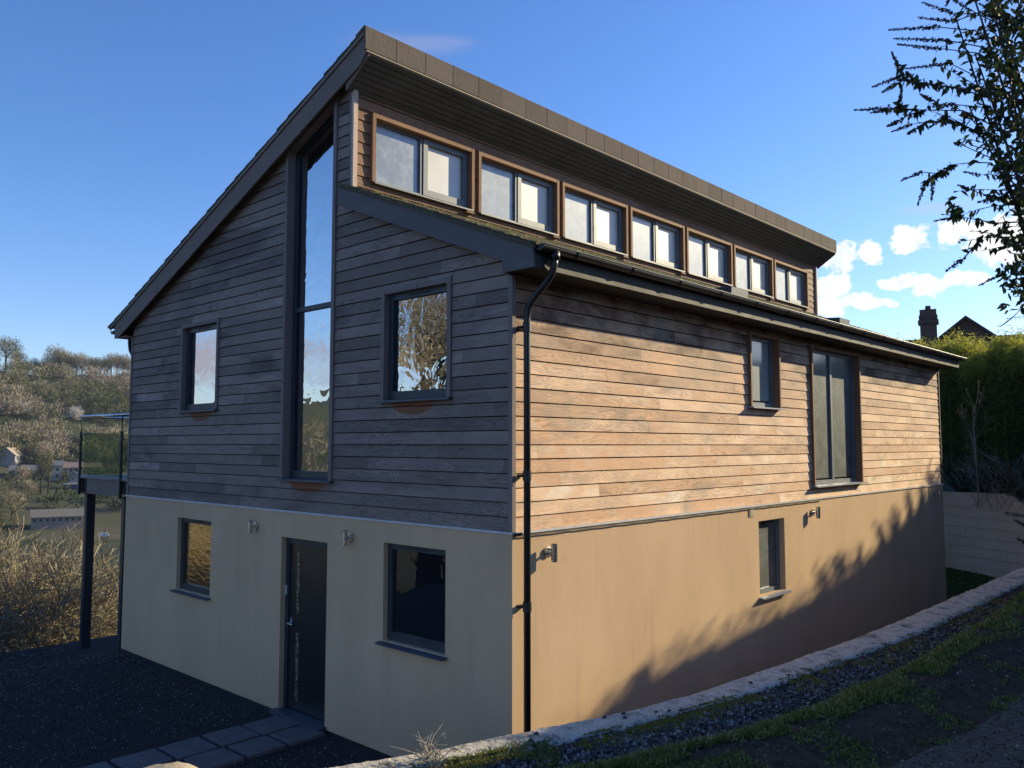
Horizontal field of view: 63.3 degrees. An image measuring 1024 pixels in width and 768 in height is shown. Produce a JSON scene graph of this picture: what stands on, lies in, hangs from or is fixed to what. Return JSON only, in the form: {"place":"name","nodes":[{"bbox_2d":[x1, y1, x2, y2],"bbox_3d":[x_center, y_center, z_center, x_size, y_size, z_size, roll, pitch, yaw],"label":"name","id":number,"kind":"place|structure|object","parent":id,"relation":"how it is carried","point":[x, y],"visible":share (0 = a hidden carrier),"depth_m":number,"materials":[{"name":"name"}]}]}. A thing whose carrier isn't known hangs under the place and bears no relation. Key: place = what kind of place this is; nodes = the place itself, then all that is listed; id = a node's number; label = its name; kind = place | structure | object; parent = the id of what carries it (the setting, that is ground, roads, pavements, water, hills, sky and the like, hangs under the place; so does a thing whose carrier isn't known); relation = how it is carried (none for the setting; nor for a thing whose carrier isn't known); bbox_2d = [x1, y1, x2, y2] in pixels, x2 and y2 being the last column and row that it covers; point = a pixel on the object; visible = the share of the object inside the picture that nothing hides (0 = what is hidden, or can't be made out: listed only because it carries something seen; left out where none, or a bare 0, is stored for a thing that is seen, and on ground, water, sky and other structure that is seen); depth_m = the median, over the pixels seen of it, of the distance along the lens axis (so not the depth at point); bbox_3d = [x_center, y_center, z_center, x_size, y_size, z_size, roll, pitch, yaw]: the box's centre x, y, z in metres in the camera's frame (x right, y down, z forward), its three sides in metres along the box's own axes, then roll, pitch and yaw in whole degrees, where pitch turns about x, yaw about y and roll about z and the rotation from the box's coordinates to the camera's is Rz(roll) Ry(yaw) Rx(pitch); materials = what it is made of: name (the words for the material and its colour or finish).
{"place":"outdoors","nodes":[
{"label":"outdoors","id":0,"kind":"place"},
{"bbox_2d":[0,645,374,767],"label":"gravel","id":1,"kind":"structure","parent":0,"point":[40,666],"depth_m":10.59,"materials":[{"name":"gravel"}]},
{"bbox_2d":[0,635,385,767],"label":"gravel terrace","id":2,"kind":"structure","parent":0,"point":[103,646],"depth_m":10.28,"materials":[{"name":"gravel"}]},
{"bbox_2d":[81,761,113,767],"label":"paving slab","id":3,"kind":"structure","parent":2,"relation":"on","point":[103,764],"depth_m":8.54,"materials":[{"name":"stone"}]},
{"bbox_2d":[111,748,172,767],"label":"paving slab","id":4,"kind":"structure","parent":2,"relation":"on","point":[147,758],"depth_m":8.71,"materials":[{"name":"stone"}]},
{"bbox_2d":[145,761,197,767],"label":"boulder","id":5,"kind":"object","parent":2,"relation":"on","point":[177,764],"visible":1,"depth_m":5.48,"materials":[{"name":"stone"}]},
{"bbox_2d":[158,737,217,760],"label":"paving slab","id":6,"kind":"structure","parent":2,"relation":"on","point":[182,750],"depth_m":9.03,"materials":[{"name":"stone"}]},
{"bbox_2d":[184,747,243,767],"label":"paving slab","id":7,"kind":"structure","parent":2,"relation":"on","point":[223,757],"depth_m":8.72,"materials":[{"name":"stone"}]},
{"bbox_2d":[203,725,259,747],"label":"paving slab","id":8,"kind":"structure","parent":2,"relation":"on","point":[227,737],"depth_m":9.40,"materials":[{"name":"stone"}]},
{"bbox_2d":[228,735,285,758],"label":"paving slab","id":9,"kind":"structure","parent":2,"relation":"on","point":[256,747],"depth_m":9.08,"materials":[{"name":"stone"}]},
{"bbox_2d":[243,716,297,735],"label":"paving slab","id":10,"kind":"structure","parent":2,"relation":"on","point":[268,726],"depth_m":9.78,"materials":[{"name":"stone"}]},
{"bbox_2d":[270,725,324,746],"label":"paving slab","id":11,"kind":"structure","parent":2,"relation":"on","point":[294,736],"depth_m":9.43,"materials":[{"name":"stone"}]},
{"bbox_2d":[77,25,966,757],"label":"split roof house","id":12,"kind":"structure","parent":2,"relation":"on","point":[455,351],"depth_m":10.45,"materials":[{"name":"brown wood"}]},
{"bbox_2d":[170,518,210,600],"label":"window","id":13,"kind":"structure","parent":12,"relation":"in","point":[196,534],"depth_m":12.12,"materials":[{"name":"clear glass"}]},
{"bbox_2d":[175,318,220,412],"bbox_3d":[-4.574,-0.253,12.223,1.190,1.332,0.175,-4,-6,43],"label":"window","id":14,"kind":"structure","parent":12,"relation":"in","point":[200,341],"depth_m":12.35,"materials":[{"name":"clear glass"}]},
{"bbox_2d":[247,520,258,533],"bbox_3d":[-3.388,1.859,10.838,0.103,0.174,0.127,-4,-6,43],"label":"wall lamp","id":15,"kind":"object","parent":12,"relation":"attached to","point":[251,525],"visible":1,"depth_m":10.80,"materials":[{"name":"metal"}]},
{"bbox_2d":[269,537,326,732],"bbox_3d":[-2.528,2.974,10.065,1.060,2.159,0.230,-4,-6,43],"label":"front door","id":16,"kind":"structure","parent":12,"relation":"in","point":[306,560],"depth_m":10.14,"materials":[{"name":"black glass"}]},
{"bbox_2d":[275,93,338,483],"bbox_3d":[-2.500,-1.161,10.394,1.160,4.738,0.215,-4,-6,43],"label":"window","id":17,"kind":"structure","parent":12,"relation":"in","point":[307,409],"depth_m":10.54,"materials":[{"name":"clear glass"}]},
{"bbox_2d":[342,530,353,545],"bbox_3d":[-1.876,1.748,9.443,0.103,0.174,0.127,-4,-6,43],"label":"wall lamp","id":18,"kind":"object","parent":12,"relation":"attached to","point":[349,537],"visible":1,"depth_m":9.40,"materials":[{"name":"metal"}]},
{"bbox_2d":[375,543,446,661],"bbox_3d":[-1.022,2.250,8.731,1.066,1.084,0.195,-4,-6,43],"label":"window","id":19,"kind":"structure","parent":12,"relation":"in","point":[416,575],"depth_m":8.80,"materials":[{"name":"clear glass"}]},
{"bbox_2d":[375,276,453,402],"bbox_3d":[-1.022,-0.448,8.943,1.185,1.276,0.175,-4,-6,43],"label":"window","id":20,"kind":"structure","parent":12,"relation":"in","point":[416,337],"depth_m":9.02,"materials":[{"name":"clear glass"}]},
{"bbox_2d":[370,112,474,214],"bbox_3d":[-1.146,-2.801,10.754,0.170,0.910,1.735,-4,-6,43],"label":"window","id":21,"kind":"structure","parent":12,"relation":"in","point":[404,158],"depth_m":10.76,"materials":[{"name":"clear glass"}]},
{"bbox_2d":[476,151,559,238],"bbox_3d":[0.088,-2.703,12.084,0.170,0.910,1.735,-4,-6,43],"label":"window","id":22,"kind":"structure","parent":12,"relation":"in","point":[508,192],"depth_m":12.10,"materials":[{"name":"clear glass"}]},
{"bbox_2d":[543,544,557,561],"bbox_3d":[0.388,1.647,8.120,0.127,0.174,0.103,-4,-6,43],"label":"wall lamp","id":23,"kind":"object","parent":12,"relation":"attached to","point":[552,552],"visible":1,"depth_m":8.08,"materials":[{"name":"metal"}]},
{"bbox_2d":[560,182,628,258],"bbox_3d":[1.322,-2.605,13.414,0.170,0.910,1.735,-4,-6,43],"label":"window","id":24,"kind":"structure","parent":12,"relation":"in","point":[588,218],"depth_m":13.44,"materials":[{"name":"clear glass"}]},
{"bbox_2d":[628,207,685,274],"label":"window","id":25,"kind":"structure","parent":12,"relation":"in","point":[653,239],"depth_m":14.78,"materials":[{"name":"clear glass"}]},
{"bbox_2d":[685,227,732,286],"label":"window","id":26,"kind":"structure","parent":12,"relation":"in","point":[707,257],"depth_m":16.11,"materials":[{"name":"clear glass"}]},
{"bbox_2d":[732,244,773,299],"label":"window","id":27,"kind":"structure","parent":12,"relation":"in","point":[752,271],"depth_m":17.46,"materials":[{"name":"clear glass"}]},
{"bbox_2d":[746,331,785,409],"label":"window","id":28,"kind":"structure","parent":12,"relation":"in","point":[764,359],"depth_m":12.00,"materials":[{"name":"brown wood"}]},
{"bbox_2d":[759,518,791,599],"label":"window","id":29,"kind":"structure","parent":12,"relation":"in","point":[769,549],"depth_m":11.87,"materials":[{"name":"clear glass"}]},
{"bbox_2d":[773,259,809,309],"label":"window","id":30,"kind":"structure","parent":12,"relation":"in","point":[790,282],"depth_m":18.80,"materials":[{"name":"clear glass"}]},
{"bbox_2d":[811,507,819,518],"bbox_3d":[4.653,1.966,12.719,0.127,0.174,0.103,-4,-6,43],"label":"wall lamp","id":31,"kind":"object","parent":12,"relation":"attached to","point":[813,512],"visible":1,"depth_m":12.68,"materials":[{"name":"metal"}]},
{"bbox_2d":[808,344,866,487],"bbox_3d":[5.317,0.545,13.668,0.215,2.223,2.080,-4,-6,43],"label":"window","id":32,"kind":"structure","parent":12,"relation":"in","point":[834,376],"depth_m":13.85,"materials":[{"name":"clear glass"}]},
{"bbox_2d":[330,567,1023,767],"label":"retaining wall","id":33,"kind":"structure","parent":2,"relation":"on","point":[761,680],"depth_m":7.29,"materials":[{"name":"concrete"}]},
{"bbox_2d":[390,724,452,767],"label":"dead weed","id":34,"kind":"object","parent":33,"relation":"on","point":[426,760],"visible":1,"depth_m":5.43,"materials":[{"name":"plant"}]},
{"bbox_2d":[0,371,1020,611],"bbox_3d":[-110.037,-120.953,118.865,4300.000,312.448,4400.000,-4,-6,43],"label":"hillside","id":35,"kind":"structure","parent":0,"point":[107,519],"depth_m":279.30,"materials":[{"name":"plant"}]},
{"bbox_2d":[0,475,17,504],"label":"round tree","id":36,"kind":"object","parent":35,"relation":"on","point":[5,486],"visible":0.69,"depth_m":258.99,"materials":[{"name":"plant"}]},
{"bbox_2d":[0,445,23,465],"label":"cottage","id":37,"kind":"structure","parent":35,"relation":"on","point":[13,456],"depth_m":331.12,"materials":[{"name":"paint"}]},
{"bbox_2d":[0,335,26,371],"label":"bare tree","id":38,"kind":"object","parent":35,"relation":"on","point":[5,345],"visible":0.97,"depth_m":504.22,"materials":[{"name":"plant"}]},
{"bbox_2d":[0,487,28,519],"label":"round tree","id":39,"kind":"object","parent":35,"relation":"on","point":[10,500],"visible":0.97,"depth_m":251.79,"materials":[{"name":"plant"}]},
{"bbox_2d":[0,556,28,651],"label":"scrub bush","id":40,"kind":"object","parent":35,"relation":"on","point":[9,599],"visible":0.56,"depth_m":16.26,"materials":[{"name":"plant"}]},
{"bbox_2d":[10,347,28,364],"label":"bare tree","id":41,"kind":"object","parent":35,"relation":"on","point":[20,357],"visible":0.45,"depth_m":514.80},
{"bbox_2d":[8,465,32,481],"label":"pale tree","id":42,"kind":"object","parent":35,"relation":"on","point":[24,473],"visible":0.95,"depth_m":295.28,"materials":[{"name":"plant"}]},
{"bbox_2d":[17,401,32,417],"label":"blossom tree","id":43,"kind":"object","parent":35,"relation":"on","point":[27,408],"visible":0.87,"depth_m":410.36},
{"bbox_2d":[13,478,38,500],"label":"round tree","id":44,"kind":"object","parent":35,"relation":"on","point":[30,486],"visible":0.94,"depth_m":276.52,"materials":[{"name":"plant"}]},
{"bbox_2d":[8,462,43,477],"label":"long house","id":45,"kind":"structure","parent":35,"relation":"on","point":[13,467],"depth_m":315.20,"materials":[{"name":"stone"}]},
{"bbox_2d":[0,555,56,652],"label":"scrub bush","id":46,"kind":"object","parent":35,"relation":"on","point":[12,638],"visible":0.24,"depth_m":17.30,"materials":[{"name":"plant"}]},
{"bbox_2d":[25,441,43,460],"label":"round tree","id":47,"kind":"object","parent":35,"relation":"on","point":[33,445],"visible":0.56,"depth_m":343.58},
{"bbox_2d":[30,357,40,373],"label":"bare tree","id":48,"kind":"object","parent":35,"relation":"on","point":[35,362],"visible":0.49,"depth_m":522.41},
{"bbox_2d":[0,497,71,646],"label":"scrub bush","id":49,"kind":"object","parent":35,"relation":"on","point":[15,543],"visible":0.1,"depth_m":18.78,"materials":[{"name":"plant"}]},
{"bbox_2d":[34,451,48,493],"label":"birch tree","id":50,"kind":"object","parent":35,"relation":"on","point":[40,471],"visible":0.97,"depth_m":289.96,"materials":[{"name":"plant"}]},
{"bbox_2d":[3,549,80,604],"bbox_3d":[-15.858,8.935,22.567,10.682,9.820,9.875,0,-4,0],"label":"scrub bush","id":51,"kind":"object","parent":35,"relation":"on","point":[56,565],"visible":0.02,"depth_m":24.86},
{"bbox_2d":[33,440,54,460],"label":"round tree","id":52,"kind":"object","parent":35,"relation":"on","point":[45,448],"visible":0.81,"depth_m":340.18,"materials":[{"name":"plant"}]},
{"bbox_2d":[38,357,53,366],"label":"bare tree","id":53,"kind":"object","parent":35,"relation":"on","point":[42,361],"visible":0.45,"depth_m":516.39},
{"bbox_2d":[1,522,96,582],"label":"scrub bush","id":54,"kind":"object","parent":35,"relation":"on","point":[32,546],"visible":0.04,"depth_m":27.87,"materials":[{"name":"plant"}]},
{"bbox_2d":[42,449,57,494],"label":"birch tree","id":55,"kind":"object","parent":35,"relation":"on","point":[49,466],"visible":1,"depth_m":289.28,"materials":[{"name":"plant"}]},
{"bbox_2d":[41,343,68,376],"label":"bare tree","id":56,"kind":"object","parent":35,"relation":"on","point":[50,350],"visible":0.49,"depth_m":524.96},
{"bbox_2d":[0,528,111,652],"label":"scrub bush","id":57,"kind":"object","parent":35,"relation":"on","point":[35,627],"visible":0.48,"depth_m":17.25,"materials":[{"name":"plant"}]},
{"bbox_2d":[30,508,83,529],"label":"long shed","id":58,"kind":"structure","parent":35,"relation":"on","point":[64,518],"depth_m":246.58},
{"bbox_2d":[50,458,63,480],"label":"white cottage","id":59,"kind":"structure","parent":35,"relation":"on","point":[59,465],"depth_m":314.00,"materials":[{"name":"stone"}]},
{"bbox_2d":[2,540,112,609],"bbox_3d":[-16.706,8.974,25.258,8.912,8.923,10.381,-2,-4,22],"label":"scrub bush","id":60,"kind":"object","parent":35,"relation":"on","point":[35,558],"visible":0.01,"depth_m":25.61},
{"bbox_2d":[0,537,116,653],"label":"scrub bush","id":61,"kind":"object","parent":35,"relation":"on","point":[28,604],"visible":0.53,"depth_m":17.20,"materials":[{"name":"plant"}]},
{"bbox_2d":[0,519,119,647],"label":"scrub bush","id":62,"kind":"object","parent":35,"relation":"on","point":[111,605],"visible":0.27,"depth_m":18.56,"materials":[{"name":"plant"}]},
{"bbox_2d":[0,530,119,653],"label":"scrub bush","id":63,"kind":"object","parent":35,"relation":"on","point":[42,582],"visible":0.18,"depth_m":18.53,"materials":[{"name":"plant"}]},
{"bbox_2d":[0,522,119,622],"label":"scrub bush","id":64,"kind":"object","parent":35,"relation":"on","point":[81,543],"visible":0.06,"depth_m":23.47,"materials":[{"name":"plant"}]},
{"bbox_2d":[0,547,119,649],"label":"scrub bush","id":65,"kind":"object","parent":35,"relation":"on","point":[73,600],"visible":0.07,"depth_m":18.89,"materials":[{"name":"plant"}]},
{"bbox_2d":[47,348,72,377],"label":"bare tree","id":66,"kind":"object","parent":35,"relation":"on","point":[59,356],"visible":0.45,"depth_m":522.96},
{"bbox_2d":[3,543,118,640],"bbox_3d":[-12.932,7.938,23.369,6.785,6.378,7.849,2,-5,-24],"label":"scrub bush","id":67,"kind":"object","parent":35,"relation":"on","point":[74,578],"depth_m":24.28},
{"bbox_2d":[0,369,128,511],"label":"undergrowth","id":68,"kind":"object","parent":35,"relation":"on","point":[52,499],"visible":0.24,"depth_m":331.96,"materials":[{"name":"plant"}]},
{"bbox_2d":[54,351,74,377],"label":"bare tree","id":69,"kind":"object","parent":35,"relation":"on","point":[68,360],"visible":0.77,"depth_m":520.25,"materials":[{"name":"plant"}]},
{"bbox_2d":[0,353,129,463],"bbox_3d":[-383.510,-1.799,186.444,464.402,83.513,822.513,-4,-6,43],"label":"woodland","id":70,"kind":"object","parent":35,"relation":"on","point":[15,372],"visible":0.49,"depth_m":426.68,"materials":[{"name":"plant"}]},
{"bbox_2d":[64,482,77,488],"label":"blue shed","id":71,"kind":"structure","parent":35,"relation":"on","point":[72,484],"depth_m":301.44,"materials":[{"name":"metal"}]},
{"bbox_2d":[61,459,81,479],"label":"terrace house","id":72,"kind":"structure","parent":35,"relation":"on","point":[68,467],"depth_m":320.03,"materials":[{"name":"grey brick"}]},
{"bbox_2d":[67,471,77,481],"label":"terrace house","id":73,"kind":"structure","parent":35,"relation":"on","point":[74,475],"depth_m":313.68,"materials":[{"name":"paint"}]},
{"bbox_2d":[66,405,84,424],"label":"blossom tree","id":74,"kind":"object","parent":35,"relation":"on","point":[74,413],"visible":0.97,"depth_m":416.61,"materials":[{"name":"plant"}]},
{"bbox_2d":[69,353,81,374],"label":"bare tree","id":75,"kind":"object","parent":35,"relation":"on","point":[74,365],"visible":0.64,"depth_m":526.47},
{"bbox_2d":[69,352,90,374],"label":"bare tree","id":76,"kind":"object","parent":35,"relation":"on","point":[80,363],"visible":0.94,"depth_m":523.33,"materials":[{"name":"plant"}]},
{"bbox_2d":[46,618,115,645],"bbox_3d":[-9.869,6.254,18.964,2.151,2.154,2.505,3,-5,-38],"label":"scrub bush","id":77,"kind":"object","parent":35,"relation":"on","point":[79,632],"visible":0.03,"depth_m":19.02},
{"bbox_2d":[52,617,117,639],"bbox_3d":[-9.669,6.299,19.338,2.646,2.015,1.977,3,-5,-33],"label":"scrub bush","id":78,"kind":"object","parent":35,"relation":"on","point":[104,629],"visible":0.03,"depth_m":19.17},
{"bbox_2d":[81,460,101,475],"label":"row house","id":79,"kind":"structure","parent":35,"relation":"on","point":[89,465],"depth_m":328.51,"materials":[{"name":"grey brick"}]},
{"bbox_2d":[88,357,103,370],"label":"bare tree","id":80,"kind":"object","parent":35,"relation":"on","point":[93,358],"visible":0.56,"depth_m":530.78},
{"bbox_2d":[93,356,111,373],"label":"bare tree","id":81,"kind":"object","parent":35,"relation":"on","point":[101,364],"visible":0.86,"depth_m":528.81,"materials":[{"name":"plant"}]},
{"bbox_2d":[92,603,117,637],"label":"scrub bush","id":82,"kind":"object","parent":35,"relation":"on","point":[108,623],"visible":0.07,"depth_m":18.86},
{"bbox_2d":[98,400,114,422],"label":"evergreen tree","id":83,"kind":"object","parent":35,"relation":"on","point":[108,407],"visible":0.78,"depth_m":432.96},
{"bbox_2d":[102,353,123,377],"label":"bare tree","id":84,"kind":"object","parent":35,"relation":"on","point":[111,363],"visible":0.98,"depth_m":534.14,"materials":[{"name":"plant"}]},
{"bbox_2d":[111,353,123,374],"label":"bare tree","id":85,"kind":"object","parent":35,"relation":"on","point":[117,362],"visible":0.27,"depth_m":544.21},
{"bbox_2d":[113,353,129,370],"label":"bare tree","id":86,"kind":"object","parent":35,"relation":"on","point":[128,358],"visible":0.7,"depth_m":540.32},
{"bbox_2d":[121,356,130,371],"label":"bare tree","id":87,"kind":"object","parent":35,"relation":"on","point":[128,365],"visible":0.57,"depth_m":537.78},
{"bbox_2d":[898,322,1023,476],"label":"hedge","id":88,"kind":"object","parent":35,"relation":"on","point":[996,368],"visible":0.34,"depth_m":25.88,"materials":[{"name":"green plant"}]},
{"bbox_2d":[906,306,1023,347],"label":"neighbour house","id":89,"kind":"structure","parent":35,"relation":"on","point":[928,321],"depth_m":38.33,"materials":[{"name":"brick"}]},
{"bbox_2d":[942,457,998,491],"bbox_3d":[10.994,2.270,20.277,2.380,1.124,2.805,-1,-4,15],"label":"strap plant","id":90,"kind":"object","parent":35,"relation":"on","point":[954,481],"visible":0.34,"depth_m":20.15,"materials":[{"name":"green plant"}]},
{"bbox_2d":[944,459,1000,492],"bbox_3d":[11.237,2.267,19.656,2.239,1.039,2.053,0,-4,-3],"label":"strap plant","id":91,"kind":"object","parent":35,"relation":"on","point":[980,490],"visible":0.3,"depth_m":19.52,"materials":[{"name":"green plant"}]},
{"bbox_2d":[957,380,992,504],"bbox_3d":[10.718,1.337,19.249,0.689,2.937,0.540,-4,-6,43],"label":"bare sapling","id":92,"kind":"object","parent":35,"relation":"on","point":[974,441],"visible":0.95,"depth_m":19.21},
{"bbox_2d":[0,0,1023,375],"label":"sky","id":93,"kind":"structure","parent":0,"point":[123,122],"materials":[{"name":"blue"}]},
{"bbox_2d":[660,599,1023,767],"bbox_3d":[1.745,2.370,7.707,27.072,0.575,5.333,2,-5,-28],"label":"verge","id":94,"kind":"structure","parent":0,"point":[815,758],"depth_m":5.90,"materials":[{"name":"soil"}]},
{"bbox_2d":[447,586,1023,767],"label":"gravel strip","id":95,"kind":"object","parent":94,"relation":"on","point":[786,685],"visible":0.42,"depth_m":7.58,"materials":[{"name":"gravel"}]},
{"bbox_2d":[397,736,576,767],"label":"grass","id":96,"kind":"structure","parent":95,"relation":"on","point":[547,751],"depth_m":5.64,"materials":[{"name":"plant"}]},
{"bbox_2d":[426,581,1023,767],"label":"moss strip","id":97,"kind":"object","parent":95,"relation":"on","point":[671,720],"visible":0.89,"depth_m":6.69,"materials":[{"name":"plant"}]},
{"bbox_2d":[562,588,1023,767],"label":"grass","id":98,"kind":"structure","parent":94,"relation":"on","point":[881,689],"depth_m":6.14,"materials":[{"name":"plant"}]},
{"bbox_2d":[889,693,1023,767],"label":"lane","id":99,"kind":"structure","parent":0,"point":[949,753],"depth_m":5.40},
{"bbox_2d":[853,0,1023,314],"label":"buddleia","id":100,"kind":"object","parent":99,"relation":"on","point":[995,10],"visible":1,"depth_m":4.58,"materials":[{"name":"green plant"}]},
{"bbox_2d":[1001,461,1023,543],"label":"needle shrub","id":101,"kind":"object","parent":99,"relation":"on","point":[1019,500],"visible":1,"depth_m":6.53,"materials":[{"name":"green plant"}]},
{"bbox_2d":[946,567,997,599],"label":"lawn","id":102,"kind":"structure","parent":0,"point":[957,576],"depth_m":18.79,"materials":[{"name":"plant"}]},
{"bbox_2d":[943,492,1023,577],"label":"block wall","id":103,"kind":"structure","parent":102,"relation":"on","point":[983,540],"depth_m":19.16,"materials":[{"name":"concrete"}]},
{"bbox_2d":[942,453,1021,493],"bbox_3d":[11.208,2.161,19.104,2.921,1.172,2.665,0,-4,-1],"label":"strap plant","id":104,"kind":"object","parent":103,"relation":"on","point":[993,478],"visible":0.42,"depth_m":18.98,"materials":[{"name":"green plant"}]},
{"bbox_2d":[942,441,1023,509],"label":"dead brush","id":105,"kind":"object","parent":103,"relation":"on","point":[974,469],"visible":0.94,"depth_m":17.74,"materials":[{"name":"plant"}]},
{"bbox_2d":[960,445,1023,501],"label":"strap plant","id":106,"kind":"object","parent":103,"relation":"on","point":[1019,494],"visible":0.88,"depth_m":18.23,"materials":[{"name":"green plant"}]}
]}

